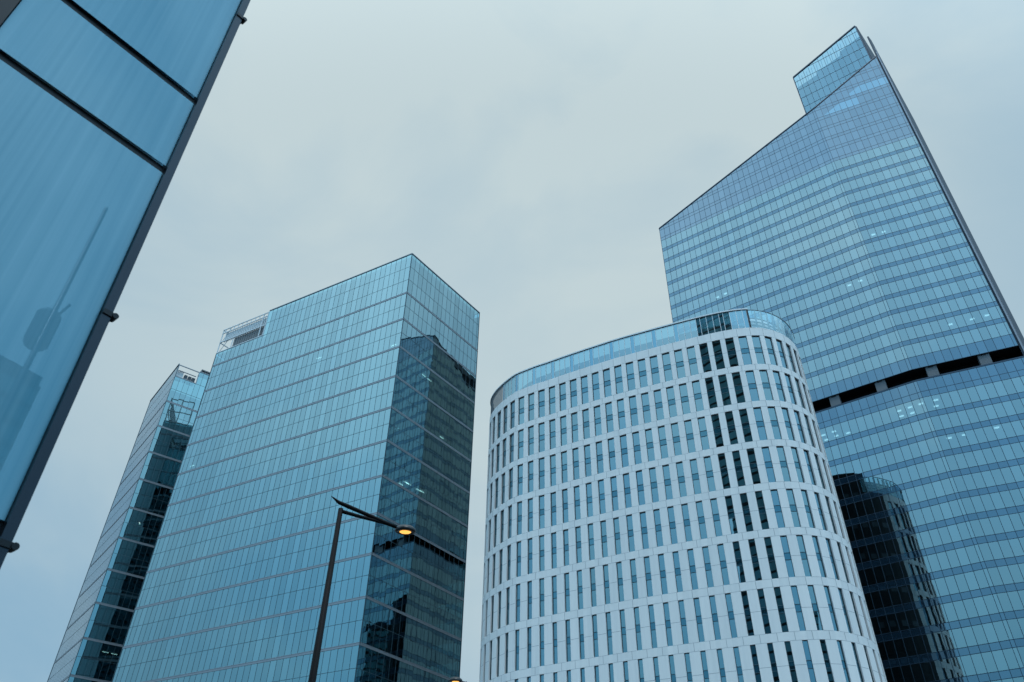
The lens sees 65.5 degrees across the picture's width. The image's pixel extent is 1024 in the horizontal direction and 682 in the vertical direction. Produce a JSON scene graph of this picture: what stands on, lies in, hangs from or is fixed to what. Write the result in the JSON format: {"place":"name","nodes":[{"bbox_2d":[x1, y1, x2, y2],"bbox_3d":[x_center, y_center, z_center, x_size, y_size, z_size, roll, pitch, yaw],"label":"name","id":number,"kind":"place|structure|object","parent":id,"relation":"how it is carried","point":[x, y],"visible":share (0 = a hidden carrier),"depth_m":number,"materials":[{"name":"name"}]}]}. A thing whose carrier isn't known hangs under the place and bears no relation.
{"place":"outdoors","nodes":[
{"label":"outdoors","id":0,"kind":"place"},
{"bbox_2d":[0,0,250,568],"bbox_3d":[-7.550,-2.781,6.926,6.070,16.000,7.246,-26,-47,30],"label":"glass building","id":1,"kind":"structure","parent":0,"point":[102,103],"depth_m":6.28,"materials":[{"name":"glass"}]},
{"bbox_2d":[47,364,209,681],"bbox_3d":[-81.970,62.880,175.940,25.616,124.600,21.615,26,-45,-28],"label":"glass tower","id":2,"kind":"structure","parent":0,"point":[92,642],"depth_m":176.37,"materials":[{"name":"blue glass"}]},
{"bbox_2d":[112,253,479,681],"bbox_3d":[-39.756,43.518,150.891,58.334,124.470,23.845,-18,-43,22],"label":"glass tower","id":3,"kind":"structure","parent":0,"point":[358,391],"depth_m":147.84,"materials":[{"name":"blue glass"}]},
{"bbox_2d":[308,496,415,681],"bbox_3d":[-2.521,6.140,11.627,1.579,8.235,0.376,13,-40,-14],"label":"street lamp","id":4,"kind":"object","parent":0,"point":[405,529],"visible":1,"depth_m":13.28,"materials":[{"name":"black metal"}]},
{"bbox_2d":[449,677,466,681],"bbox_3d":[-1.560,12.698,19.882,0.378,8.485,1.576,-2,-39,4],"label":"street lamp","id":5,"kind":"object","parent":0,"point":[454,679],"visible":1,"depth_m":21.76,"materials":[{"name":"black metal"}]},
{"bbox_2d":[0,0,1023,681],"label":"sky","id":6,"kind":"structure","parent":0,"point":[534,155],"materials":[{"name":"grey"}]},
{"bbox_2d":[479,308,886,681],"bbox_3d":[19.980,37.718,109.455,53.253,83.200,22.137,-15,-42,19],"label":"office block","id":7,"kind":"structure","parent":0,"point":[662,504],"depth_m":107.13,"materials":[{"name":"stone"}]},
{"bbox_2d":[613,518,620,554],"bbox_3d":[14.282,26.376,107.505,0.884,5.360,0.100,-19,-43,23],"label":"window","id":8,"kind":"structure","parent":7,"relation":"in","point":[616,520],"depth_m":107.52,"materials":[{"name":"blue glass"}]},
{"bbox_2d":[616,562,623,601],"bbox_3d":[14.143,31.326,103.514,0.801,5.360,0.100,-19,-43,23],"label":"window","id":9,"kind":"structure","parent":7,"relation":"in","point":[619,565],"depth_m":103.53,"materials":[{"name":"blue glass"}]},
{"bbox_2d":[620,435,628,467],"bbox_3d":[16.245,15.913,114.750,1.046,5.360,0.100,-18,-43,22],"label":"window","id":10,"kind":"structure","parent":7,"relation":"in","point":[623,440],"depth_m":114.76,"materials":[{"name":"blue glass"}]},
{"bbox_2d":[623,473,631,507],"bbox_3d":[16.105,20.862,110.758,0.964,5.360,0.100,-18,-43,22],"label":"window","id":11,"kind":"structure","parent":7,"relation":"in","point":[628,503],"depth_m":110.80,"materials":[{"name":"blue glass"}]},
{"bbox_2d":[626,515,634,551],"bbox_3d":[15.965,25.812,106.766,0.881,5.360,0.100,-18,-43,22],"label":"window","id":12,"kind":"structure","parent":7,"relation":"in","point":[629,517],"depth_m":106.75,"materials":[{"name":"blue glass"}]},
{"bbox_2d":[630,559,637,598],"bbox_3d":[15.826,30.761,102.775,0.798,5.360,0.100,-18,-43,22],"label":"window","id":13,"kind":"structure","parent":7,"relation":"in","point":[632,562],"depth_m":102.82,"materials":[{"name":"blue glass"}]},
{"bbox_2d":[629,396,638,425],"bbox_3d":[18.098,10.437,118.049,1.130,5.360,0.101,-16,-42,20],"label":"window","id":14,"kind":"structure","parent":7,"relation":"in","point":[632,400],"depth_m":118.12,"materials":[{"name":"blue glass"}]},
{"bbox_2d":[632,432,641,464],"bbox_3d":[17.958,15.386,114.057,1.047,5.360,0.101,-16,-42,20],"label":"window","id":15,"kind":"structure","parent":7,"relation":"in","point":[636,441],"depth_m":114.08,"materials":[{"name":"blue glass"}]},
{"bbox_2d":[634,607,641,650],"bbox_3d":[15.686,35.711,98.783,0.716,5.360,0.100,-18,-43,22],"label":"window","id":16,"kind":"structure","parent":7,"relation":"in","point":[636,610],"depth_m":98.79,"materials":[{"name":"blue glass"}]},
{"bbox_2d":[636,470,644,504],"bbox_3d":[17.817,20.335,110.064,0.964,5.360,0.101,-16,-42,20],"label":"window","id":17,"kind":"structure","parent":7,"relation":"in","point":[641,497],"depth_m":110.10,"materials":[{"name":"blue glass"}]},
{"bbox_2d":[638,359,647,387],"bbox_3d":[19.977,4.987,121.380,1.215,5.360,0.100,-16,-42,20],"label":"window","id":18,"kind":"structure","parent":7,"relation":"in","point":[641,363],"depth_m":121.42,"materials":[{"name":"blue glass"}]},
{"bbox_2d":[640,512,648,548],"bbox_3d":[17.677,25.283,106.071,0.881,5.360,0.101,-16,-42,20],"label":"window","id":19,"kind":"structure","parent":7,"relation":"in","point":[645,542],"depth_m":106.11,"materials":[{"name":"blue glass"}]},
{"bbox_2d":[641,393,650,423],"bbox_3d":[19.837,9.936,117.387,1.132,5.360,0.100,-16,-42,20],"label":"window","id":20,"kind":"structure","parent":7,"relation":"in","point":[645,398],"depth_m":117.43,"materials":[{"name":"blue glass"}]},
{"bbox_2d":[644,557,652,596],"bbox_3d":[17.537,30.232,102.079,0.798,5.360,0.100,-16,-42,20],"label":"window","id":21,"kind":"structure","parent":7,"relation":"in","point":[646,559],"depth_m":102.07,"materials":[{"name":"blue glass"}]},
{"bbox_2d":[645,429,654,461],"bbox_3d":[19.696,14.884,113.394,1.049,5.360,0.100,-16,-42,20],"label":"window","id":22,"kind":"structure","parent":7,"relation":"in","point":[649,439],"depth_m":113.43,"materials":[{"name":"blue glass"}]},
{"bbox_2d":[648,605,657,647],"bbox_3d":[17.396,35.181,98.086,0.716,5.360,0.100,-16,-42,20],"label":"window","id":23,"kind":"structure","parent":7,"relation":"in","point":[651,608],"depth_m":98.10,"materials":[{"name":"blue glass"}]},
{"bbox_2d":[649,468,658,502],"bbox_3d":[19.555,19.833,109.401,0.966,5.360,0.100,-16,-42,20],"label":"window","id":24,"kind":"structure","parent":7,"relation":"in","point":[653,480],"depth_m":109.43,"materials":[{"name":"blue glass"}]},
{"bbox_2d":[650,356,659,384],"bbox_3d":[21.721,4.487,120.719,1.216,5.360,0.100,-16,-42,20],"label":"window","id":25,"kind":"structure","parent":7,"relation":"in","point":[653,360],"depth_m":120.77,"materials":[{"name":"blue glass"}]},
{"bbox_2d":[653,657,659,681],"bbox_3d":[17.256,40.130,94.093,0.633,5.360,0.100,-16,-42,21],"label":"window","id":26,"kind":"structure","parent":7,"relation":"in","point":[656,667],"depth_m":94.89,"materials":[{"name":"blue glass"}]},
{"bbox_2d":[653,509,662,546],"bbox_3d":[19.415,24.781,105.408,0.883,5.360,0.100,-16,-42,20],"label":"window","id":27,"kind":"structure","parent":7,"relation":"in","point":[657,519],"depth_m":105.44,"materials":[{"name":"blue glass"}]},
{"bbox_2d":[654,390,663,420],"bbox_3d":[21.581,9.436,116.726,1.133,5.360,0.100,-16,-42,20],"label":"window","id":28,"kind":"structure","parent":7,"relation":"in","point":[657,394],"depth_m":116.77,"materials":[{"name":"blue glass"}]},
{"bbox_2d":[658,554,667,594],"bbox_3d":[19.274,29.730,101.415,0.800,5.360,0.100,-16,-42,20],"label":"window","id":29,"kind":"structure","parent":7,"relation":"in","point":[661,557],"depth_m":101.43,"materials":[{"name":"blue glass"}]},
{"bbox_2d":[658,426,667,458],"bbox_3d":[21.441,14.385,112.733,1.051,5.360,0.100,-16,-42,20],"label":"window","id":30,"kind":"structure","parent":7,"relation":"in","point":[661,430],"depth_m":112.76,"materials":[{"name":"blue glass"}]},
{"bbox_2d":[662,465,672,499],"bbox_3d":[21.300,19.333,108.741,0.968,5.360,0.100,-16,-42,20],"label":"window","id":31,"kind":"structure","parent":7,"relation":"in","point":[666,472],"depth_m":108.76,"materials":[{"name":"blue glass"}]},
{"bbox_2d":[662,353,672,381],"bbox_3d":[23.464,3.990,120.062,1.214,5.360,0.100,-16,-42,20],"label":"window","id":32,"kind":"structure","parent":7,"relation":"in","point":[665,357],"depth_m":120.11,"materials":[{"name":"blue glass"}]},
{"bbox_2d":[663,603,672,645],"bbox_3d":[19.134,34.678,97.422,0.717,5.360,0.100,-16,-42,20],"label":"window","id":33,"kind":"structure","parent":7,"relation":"in","point":[666,606],"depth_m":97.41,"materials":[{"name":"blue glass"}]},
{"bbox_2d":[666,387,676,416],"bbox_3d":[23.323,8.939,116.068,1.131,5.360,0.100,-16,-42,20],"label":"window","id":34,"kind":"structure","parent":7,"relation":"in","point":[670,391],"depth_m":116.12,"materials":[{"name":"blue glass"}]},
{"bbox_2d":[667,507,677,543],"bbox_3d":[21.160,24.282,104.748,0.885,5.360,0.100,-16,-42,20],"label":"window","id":35,"kind":"structure","parent":7,"relation":"in","point":[673,533],"depth_m":104.72,"materials":[{"name":"blue glass"}]},
{"bbox_2d":[669,655,675,681],"bbox_3d":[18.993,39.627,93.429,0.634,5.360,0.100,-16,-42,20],"label":"window","id":36,"kind":"structure","parent":7,"relation":"in","point":[671,658],"depth_m":94.15,"materials":[{"name":"blue glass"}]},
{"bbox_2d":[671,423,681,455],"bbox_3d":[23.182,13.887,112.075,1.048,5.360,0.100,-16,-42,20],"label":"window","id":37,"kind":"structure","parent":7,"relation":"in","point":[675,430],"depth_m":112.11,"materials":[{"name":"blue glass"}]},
{"bbox_2d":[673,552,682,591],"bbox_3d":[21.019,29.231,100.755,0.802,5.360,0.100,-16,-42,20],"label":"window","id":38,"kind":"structure","parent":7,"relation":"in","point":[675,554],"depth_m":100.74,"materials":[{"name":"blue glass"}]},
{"bbox_2d":[674,349,685,378],"bbox_3d":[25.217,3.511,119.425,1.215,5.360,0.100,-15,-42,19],"label":"window","id":39,"kind":"structure","parent":7,"relation":"in","point":[678,354],"depth_m":119.45,"materials":[{"name":"blue glass"}]},
{"bbox_2d":[676,462,686,496],"bbox_3d":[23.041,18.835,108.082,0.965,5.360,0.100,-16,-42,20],"label":"window","id":40,"kind":"structure","parent":7,"relation":"in","point":[680,471],"depth_m":108.10,"materials":[{"name":"blue glass"}]},
{"bbox_2d":[678,600,688,643],"bbox_3d":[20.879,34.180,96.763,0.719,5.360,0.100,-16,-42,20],"label":"window","id":41,"kind":"structure","parent":7,"relation":"in","point":[681,603],"depth_m":96.77,"materials":[{"name":"blue glass"}]},
{"bbox_2d":[679,384,690,414],"bbox_3d":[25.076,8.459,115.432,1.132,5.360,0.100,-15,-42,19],"label":"window","id":42,"kind":"structure","parent":7,"relation":"in","point":[683,387],"depth_m":115.45,"materials":[{"name":"blue glass"}]},
{"bbox_2d":[681,504,692,541],"bbox_3d":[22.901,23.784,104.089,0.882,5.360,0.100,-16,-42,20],"label":"window","id":43,"kind":"structure","parent":7,"relation":"in","point":[687,527],"depth_m":104.11,"materials":[{"name":"blue glass"}]},
{"bbox_2d":[685,653,692,681],"bbox_3d":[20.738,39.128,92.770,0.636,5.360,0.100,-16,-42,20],"label":"window","id":44,"kind":"structure","parent":7,"relation":"in","point":[687,657],"depth_m":93.44,"materials":[{"name":"blue glass"}]},
{"bbox_2d":[684,420,695,452],"bbox_3d":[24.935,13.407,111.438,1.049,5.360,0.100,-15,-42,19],"label":"window","id":45,"kind":"structure","parent":7,"relation":"in","point":[688,424],"depth_m":111.48,"materials":[{"name":"blue glass"}]},
{"bbox_2d":[687,549,697,589],"bbox_3d":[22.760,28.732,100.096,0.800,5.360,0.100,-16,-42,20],"label":"window","id":46,"kind":"structure","parent":7,"relation":"in","point":[692,567],"depth_m":100.10,"materials":[{"name":"blue glass"}]},
{"bbox_2d":[687,346,698,375],"bbox_3d":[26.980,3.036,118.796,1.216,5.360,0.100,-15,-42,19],"label":"window","id":47,"kind":"structure","parent":7,"relation":"in","point":[692,360],"depth_m":118.83,"materials":[{"name":"blue glass"}]},
{"bbox_2d":[690,459,700,493],"bbox_3d":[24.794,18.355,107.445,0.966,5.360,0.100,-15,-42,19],"label":"window","id":48,"kind":"structure","parent":7,"relation":"in","point":[693,463],"depth_m":107.46,"materials":[{"name":"blue glass"}]},
{"bbox_2d":[692,381,703,411],"bbox_3d":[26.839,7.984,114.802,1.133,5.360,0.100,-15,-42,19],"label":"window","id":49,"kind":"structure","parent":7,"relation":"in","point":[696,384],"depth_m":114.81,"materials":[{"name":"blue glass"}]},
{"bbox_2d":[694,598,704,641],"bbox_3d":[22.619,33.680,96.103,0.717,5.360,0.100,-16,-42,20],"label":"window","id":50,"kind":"structure","parent":7,"relation":"in","point":[696,600],"depth_m":96.10,"materials":[{"name":"blue glass"}]},
{"bbox_2d":[696,501,706,538],"bbox_3d":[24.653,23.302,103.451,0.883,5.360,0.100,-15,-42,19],"label":"window","id":51,"kind":"structure","parent":7,"relation":"in","point":[703,533],"depth_m":103.48,"materials":[{"name":"blue glass"}]},
{"bbox_2d":[698,417,709,449],"bbox_3d":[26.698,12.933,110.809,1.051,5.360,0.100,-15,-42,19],"label":"window","id":52,"kind":"structure","parent":7,"relation":"in","point":[701,421],"depth_m":110.83,"materials":[{"name":"blue glass"}]},
{"bbox_2d":[700,651,708,681],"bbox_3d":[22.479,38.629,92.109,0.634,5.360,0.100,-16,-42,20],"label":"window","id":53,"kind":"structure","parent":7,"relation":"in","point":[703,654],"depth_m":92.71,"materials":[{"name":"blue glass"}]},
{"bbox_2d":[699,343,711,372],"bbox_3d":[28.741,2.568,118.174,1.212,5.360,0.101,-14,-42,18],"label":"window","id":54,"kind":"structure","parent":7,"relation":"in","point":[704,352],"depth_m":118.21,"materials":[{"name":"black glass"}]},
{"bbox_2d":[702,547,713,587],"bbox_3d":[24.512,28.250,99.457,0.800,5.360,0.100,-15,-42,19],"label":"window","id":55,"kind":"structure","parent":7,"relation":"in","point":[706,556],"depth_m":99.44,"materials":[{"name":"blue glass"}]},
{"bbox_2d":[704,456,715,491],"bbox_3d":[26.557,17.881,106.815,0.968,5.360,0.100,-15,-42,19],"label":"window","id":56,"kind":"structure","parent":7,"relation":"in","point":[707,460],"depth_m":106.84,"materials":[{"name":"blue glass"}]},
{"bbox_2d":[705,377,717,408],"bbox_3d":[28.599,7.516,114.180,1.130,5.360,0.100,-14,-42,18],"label":"window","id":57,"kind":"structure","parent":7,"relation":"in","point":[711,394],"depth_m":114.23,"materials":[{"name":"black glass"}]},
{"bbox_2d":[709,596,720,639],"bbox_3d":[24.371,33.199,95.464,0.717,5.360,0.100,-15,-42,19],"label":"window","id":58,"kind":"structure","parent":7,"relation":"in","point":[712,598],"depth_m":95.45,"materials":[{"name":"blue glass"}]},
{"bbox_2d":[710,498,722,536],"bbox_3d":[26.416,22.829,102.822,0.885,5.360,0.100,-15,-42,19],"label":"window","id":59,"kind":"structure","parent":7,"relation":"in","point":[715,512],"depth_m":102.82,"materials":[{"name":"blue glass"}]},
{"bbox_2d":[711,414,723,447],"bbox_3d":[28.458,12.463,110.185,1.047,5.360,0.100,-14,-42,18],"label":"window","id":60,"kind":"structure","parent":7,"relation":"in","point":[715,418],"depth_m":110.21,"materials":[{"name":"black glass"}]},
{"bbox_2d":[712,340,724,369],"bbox_3d":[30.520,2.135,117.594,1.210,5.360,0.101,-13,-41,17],"label":"window","id":61,"kind":"structure","parent":7,"relation":"in","point":[717,349],"depth_m":117.63,"materials":[{"name":"black glass"}]},
{"bbox_2d":[717,649,726,681],"bbox_3d":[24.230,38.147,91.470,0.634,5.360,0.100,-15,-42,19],"label":"window","id":62,"kind":"structure","parent":7,"relation":"in","point":[719,651],"depth_m":91.99,"materials":[{"name":"blue glass"}]},
{"bbox_2d":[717,544,729,584],"bbox_3d":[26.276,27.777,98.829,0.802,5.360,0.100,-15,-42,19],"label":"window","id":63,"kind":"structure","parent":7,"relation":"in","point":[725,577],"depth_m":98.84,"materials":[{"name":"blue glass"}]},
{"bbox_2d":[718,453,730,488],"bbox_3d":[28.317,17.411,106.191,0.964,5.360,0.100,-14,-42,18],"label":"window","id":64,"kind":"structure","parent":7,"relation":"in","point":[721,457],"depth_m":106.20,"materials":[{"name":"black glass"}]},
{"bbox_2d":[718,375,730,405],"bbox_3d":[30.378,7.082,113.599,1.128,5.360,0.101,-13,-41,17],"label":"window","id":65,"kind":"structure","parent":7,"relation":"in","point":[723,383],"depth_m":113.62,"materials":[{"name":"black glass"}]},
{"bbox_2d":[725,593,736,637],"bbox_3d":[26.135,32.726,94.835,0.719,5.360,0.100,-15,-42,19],"label":"window","id":66,"kind":"structure","parent":7,"relation":"in","point":[728,596],"depth_m":94.82,"materials":[{"name":"blue glass"}]},
{"bbox_2d":[725,496,737,533],"bbox_3d":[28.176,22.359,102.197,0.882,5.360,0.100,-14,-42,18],"label":"window","id":67,"kind":"structure","parent":7,"relation":"in","point":[729,504],"depth_m":102.20,"materials":[{"name":"black glass"}]},
{"bbox_2d":[725,411,737,444],"bbox_3d":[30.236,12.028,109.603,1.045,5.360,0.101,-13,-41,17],"label":"window","id":68,"kind":"structure","parent":7,"relation":"in","point":[729,415],"depth_m":109.62,"materials":[{"name":"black glass"}]},
{"bbox_2d":[725,338,738,366],"bbox_3d":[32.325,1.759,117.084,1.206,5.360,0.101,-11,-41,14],"label":"window","id":69,"kind":"structure","parent":7,"relation":"in","point":[730,346],"depth_m":117.08,"materials":[{"name":"black glass"}]},
{"bbox_2d":[732,372,744,402],"bbox_3d":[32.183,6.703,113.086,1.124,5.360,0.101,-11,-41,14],"label":"window","id":70,"kind":"structure","parent":7,"relation":"in","point":[736,377],"depth_m":113.12,"materials":[{"name":"black glass"}]},
{"bbox_2d":[733,647,743,681],"bbox_3d":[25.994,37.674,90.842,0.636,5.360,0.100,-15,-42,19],"label":"window","id":71,"kind":"structure","parent":7,"relation":"in","point":[736,649],"depth_m":91.30,"materials":[{"name":"blue glass"}]},
{"bbox_2d":[732,451,745,486],"bbox_3d":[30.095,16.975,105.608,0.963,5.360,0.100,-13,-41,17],"label":"window","id":72,"kind":"structure","parent":7,"relation":"in","point":[736,455],"depth_m":105.61,"materials":[{"name":"black glass"}]},
{"bbox_2d":[733,541,745,582],"bbox_3d":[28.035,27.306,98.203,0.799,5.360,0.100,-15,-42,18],"label":"window","id":73,"kind":"structure","parent":7,"relation":"in","point":[741,576],"depth_m":98.21,"materials":[{"name":"black glass"}]},
{"bbox_2d":[738,336,751,364],"bbox_3d":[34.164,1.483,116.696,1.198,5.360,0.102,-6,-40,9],"label":"window","id":74,"kind":"structure","parent":7,"relation":"in","point":[743,342],"depth_m":116.74,"materials":[{"name":"blue glass"}]},
{"bbox_2d":[739,409,752,441],"bbox_3d":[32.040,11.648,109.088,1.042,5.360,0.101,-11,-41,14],"label":"window","id":75,"kind":"structure","parent":7,"relation":"in","point":[743,413],"depth_m":109.11,"materials":[{"name":"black glass"}]},
{"bbox_2d":[740,493,753,531],"bbox_3d":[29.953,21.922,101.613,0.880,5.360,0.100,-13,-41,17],"label":"window","id":76,"kind":"structure","parent":7,"relation":"in","point":[744,501],"depth_m":101.60,"materials":[{"name":"black glass"}]},
{"bbox_2d":[741,591,753,635],"bbox_3d":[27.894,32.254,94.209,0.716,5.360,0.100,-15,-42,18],"label":"window","id":77,"kind":"structure","parent":7,"relation":"in","point":[749,624],"depth_m":94.20,"materials":[{"name":"black glass"}]},
{"bbox_2d":[745,371,759,400],"bbox_3d":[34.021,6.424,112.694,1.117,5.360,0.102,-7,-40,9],"label":"window","id":78,"kind":"structure","parent":7,"relation":"in","point":[752,386],"depth_m":112.71,"materials":[{"name":"blue glass"}]},
{"bbox_2d":[747,449,760,483],"bbox_3d":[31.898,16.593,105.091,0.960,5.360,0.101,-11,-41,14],"label":"window","id":79,"kind":"structure","parent":7,"relation":"in","point":[750,452],"depth_m":105.11,"materials":[{"name":"black glass"}]},
{"bbox_2d":[748,539,761,580],"bbox_3d":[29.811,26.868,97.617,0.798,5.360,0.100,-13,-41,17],"label":"window","id":80,"kind":"structure","parent":7,"relation":"in","point":[753,552],"depth_m":97.64,"materials":[{"name":"black glass"}]},
{"bbox_2d":[750,645,761,681],"bbox_3d":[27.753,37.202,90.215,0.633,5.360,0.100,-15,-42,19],"label":"window","id":81,"kind":"structure","parent":7,"relation":"in","point":[753,648],"depth_m":90.61,"materials":[{"name":"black glass"}]},
{"bbox_2d":[752,336,764,363],"bbox_3d":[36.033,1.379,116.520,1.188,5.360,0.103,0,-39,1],"label":"window","id":82,"kind":"structure","parent":7,"relation":"in","point":[756,340],"depth_m":116.51,"materials":[{"name":"blue glass"}]},
{"bbox_2d":[753,407,767,439],"bbox_3d":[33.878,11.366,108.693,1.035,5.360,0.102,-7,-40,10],"label":"window","id":83,"kind":"structure","parent":7,"relation":"in","point":[757,411],"depth_m":108.71,"materials":[{"name":"blue glass"}]},
{"bbox_2d":[755,491,768,529],"bbox_3d":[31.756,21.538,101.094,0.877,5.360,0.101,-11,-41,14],"label":"window","id":84,"kind":"structure","parent":7,"relation":"in","point":[759,497],"depth_m":101.08,"materials":[{"name":"black glass"}]},
{"bbox_2d":[757,589,770,633],"bbox_3d":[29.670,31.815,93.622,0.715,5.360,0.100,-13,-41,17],"label":"window","id":85,"kind":"structure","parent":7,"relation":"in","point":[761,596],"depth_m":93.61,"materials":[{"name":"black glass"}]},
{"bbox_2d":[759,370,772,399],"bbox_3d":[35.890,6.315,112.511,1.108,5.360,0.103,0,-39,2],"label":"window","id":86,"kind":"structure","parent":7,"relation":"in","point":[763,373],"depth_m":112.57,"materials":[{"name":"blue glass"}]},
{"bbox_2d":[761,447,775,481],"bbox_3d":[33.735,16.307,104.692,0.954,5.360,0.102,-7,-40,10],"label":"window","id":87,"kind":"structure","parent":7,"relation":"in","point":[765,450],"depth_m":104.72,"materials":[{"name":"blue glass"}]},
{"bbox_2d":[764,537,778,578],"bbox_3d":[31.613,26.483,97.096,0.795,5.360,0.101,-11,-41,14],"label":"window","id":88,"kind":"structure","parent":7,"relation":"in","point":[768,544],"depth_m":97.09,"materials":[{"name":"black glass"}]},
{"bbox_2d":[767,643,779,681],"bbox_3d":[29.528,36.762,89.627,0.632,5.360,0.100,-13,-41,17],"label":"window","id":89,"kind":"structure","parent":7,"relation":"in","point":[770,645],"depth_m":89.96,"materials":[{"name":"black glass"}]},
{"bbox_2d":[767,407,781,438],"bbox_3d":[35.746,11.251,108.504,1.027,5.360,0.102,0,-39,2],"label":"window","id":90,"kind":"structure","parent":7,"relation":"in","point":[772,414],"depth_m":108.52,"materials":[{"name":"blue glass"}]},
{"bbox_2d":[770,490,784,527],"bbox_3d":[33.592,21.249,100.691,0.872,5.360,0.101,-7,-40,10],"label":"window","id":91,"kind":"structure","parent":7,"relation":"in","point":[774,493],"depth_m":100.69,"materials":[{"name":"blue glass"}]},
{"bbox_2d":[774,587,788,631],"bbox_3d":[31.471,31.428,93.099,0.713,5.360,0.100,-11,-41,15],"label":"window","id":92,"kind":"structure","parent":7,"relation":"in","point":[781,611],"depth_m":93.05,"materials":[{"name":"black glass"}]},
{"bbox_2d":[776,447,790,480],"bbox_3d":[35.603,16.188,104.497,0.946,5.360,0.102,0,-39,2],"label":"window","id":93,"kind":"structure","parent":7,"relation":"in","point":[781,455],"depth_m":104.49,"materials":[{"name":"blue glass"}]},
{"bbox_2d":[780,536,794,576],"bbox_3d":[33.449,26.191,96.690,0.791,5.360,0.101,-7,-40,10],"label":"window","id":94,"kind":"structure","parent":7,"relation":"in","point":[788,561],"depth_m":96.66,"materials":[{"name":"blue glass"}]},
{"bbox_2d":[781,408,794,440],"bbox_3d":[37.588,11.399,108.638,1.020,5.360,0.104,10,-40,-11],"label":"window","id":95,"kind":"structure","parent":7,"relation":"in","point":[785,412],"depth_m":108.67,"materials":[{"name":"blue glass"}]},
{"bbox_2d":[784,641,797,681],"bbox_3d":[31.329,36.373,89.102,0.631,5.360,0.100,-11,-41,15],"label":"window","id":96,"kind":"structure","parent":7,"relation":"in","point":[787,644],"depth_m":89.36,"materials":[{"name":"black glass"}]},
{"bbox_2d":[786,489,800,526],"bbox_3d":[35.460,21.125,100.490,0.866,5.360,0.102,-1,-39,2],"label":"window","id":97,"kind":"structure","parent":7,"relation":"in","point":[794,513],"depth_m":100.49,"materials":[{"name":"blue glass"}]},
{"bbox_2d":[791,447,803,482],"bbox_3d":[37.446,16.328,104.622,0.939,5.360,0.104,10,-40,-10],"label":"window","id":98,"kind":"structure","parent":7,"relation":"in","point":[794,452],"depth_m":104.65,"materials":[{"name":"blue glass"}]},
{"bbox_2d":[791,586,805,630],"bbox_3d":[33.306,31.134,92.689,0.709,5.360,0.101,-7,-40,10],"label":"window","id":99,"kind":"structure","parent":7,"relation":"in","point":[795,595],"depth_m":92.64,"materials":[{"name":"blue glass"}]},
{"bbox_2d":[796,535,810,575],"bbox_3d":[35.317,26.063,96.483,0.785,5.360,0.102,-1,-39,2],"label":"window","id":100,"kind":"structure","parent":7,"relation":"in","point":[805,563],"depth_m":96.52,"materials":[{"name":"blue glass"}]},
{"bbox_2d":[801,490,814,527],"bbox_3d":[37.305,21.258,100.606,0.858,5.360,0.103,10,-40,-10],"label":"window","id":101,"kind":"structure","parent":7,"relation":"in","point":[806,503],"depth_m":100.64,"materials":[{"name":"blue glass"}]},
{"bbox_2d":[802,640,815,681],"bbox_3d":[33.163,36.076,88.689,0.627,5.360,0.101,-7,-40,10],"label":"window","id":102,"kind":"structure","parent":7,"relation":"in","point":[805,643],"depth_m":88.92,"materials":[{"name":"blue glass"}]},
{"bbox_2d":[807,585,822,629],"bbox_3d":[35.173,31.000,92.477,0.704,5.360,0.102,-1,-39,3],"label":"window","id":103,"kind":"structure","parent":7,"relation":"in","point":[810,587],"depth_m":92.50,"materials":[{"name":"blue glass"}]},
{"bbox_2d":[812,536,825,576],"bbox_3d":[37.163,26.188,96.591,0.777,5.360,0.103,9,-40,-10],"label":"window","id":104,"kind":"structure","parent":7,"relation":"in","point":[816,546],"depth_m":96.62,"materials":[{"name":"blue glass"}]},
{"bbox_2d":[820,640,833,681],"bbox_3d":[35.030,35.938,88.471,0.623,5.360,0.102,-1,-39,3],"label":"window","id":105,"kind":"structure","parent":7,"relation":"in","point":[824,650],"depth_m":88.68,"materials":[{"name":"black glass"}]},
{"bbox_2d":[824,586,838,630],"bbox_3d":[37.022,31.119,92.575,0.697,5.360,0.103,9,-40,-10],"label":"window","id":106,"kind":"structure","parent":7,"relation":"in","point":[826,589],"depth_m":92.60,"materials":[{"name":"blue glass"}]},
{"bbox_2d":[837,641,849,681],"bbox_3d":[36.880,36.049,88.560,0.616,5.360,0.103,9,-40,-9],"label":"window","id":107,"kind":"structure","parent":7,"relation":"in","point":[838,642],"depth_m":88.80,"materials":[{"name":"blue glass"}]},
{"bbox_2d":[659,25,1023,681],"bbox_3d":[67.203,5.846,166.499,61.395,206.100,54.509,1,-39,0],"label":"skyscraper","id":108,"kind":"structure","parent":0,"point":[830,228],"depth_m":147.51,"materials":[{"name":"blue glass"}]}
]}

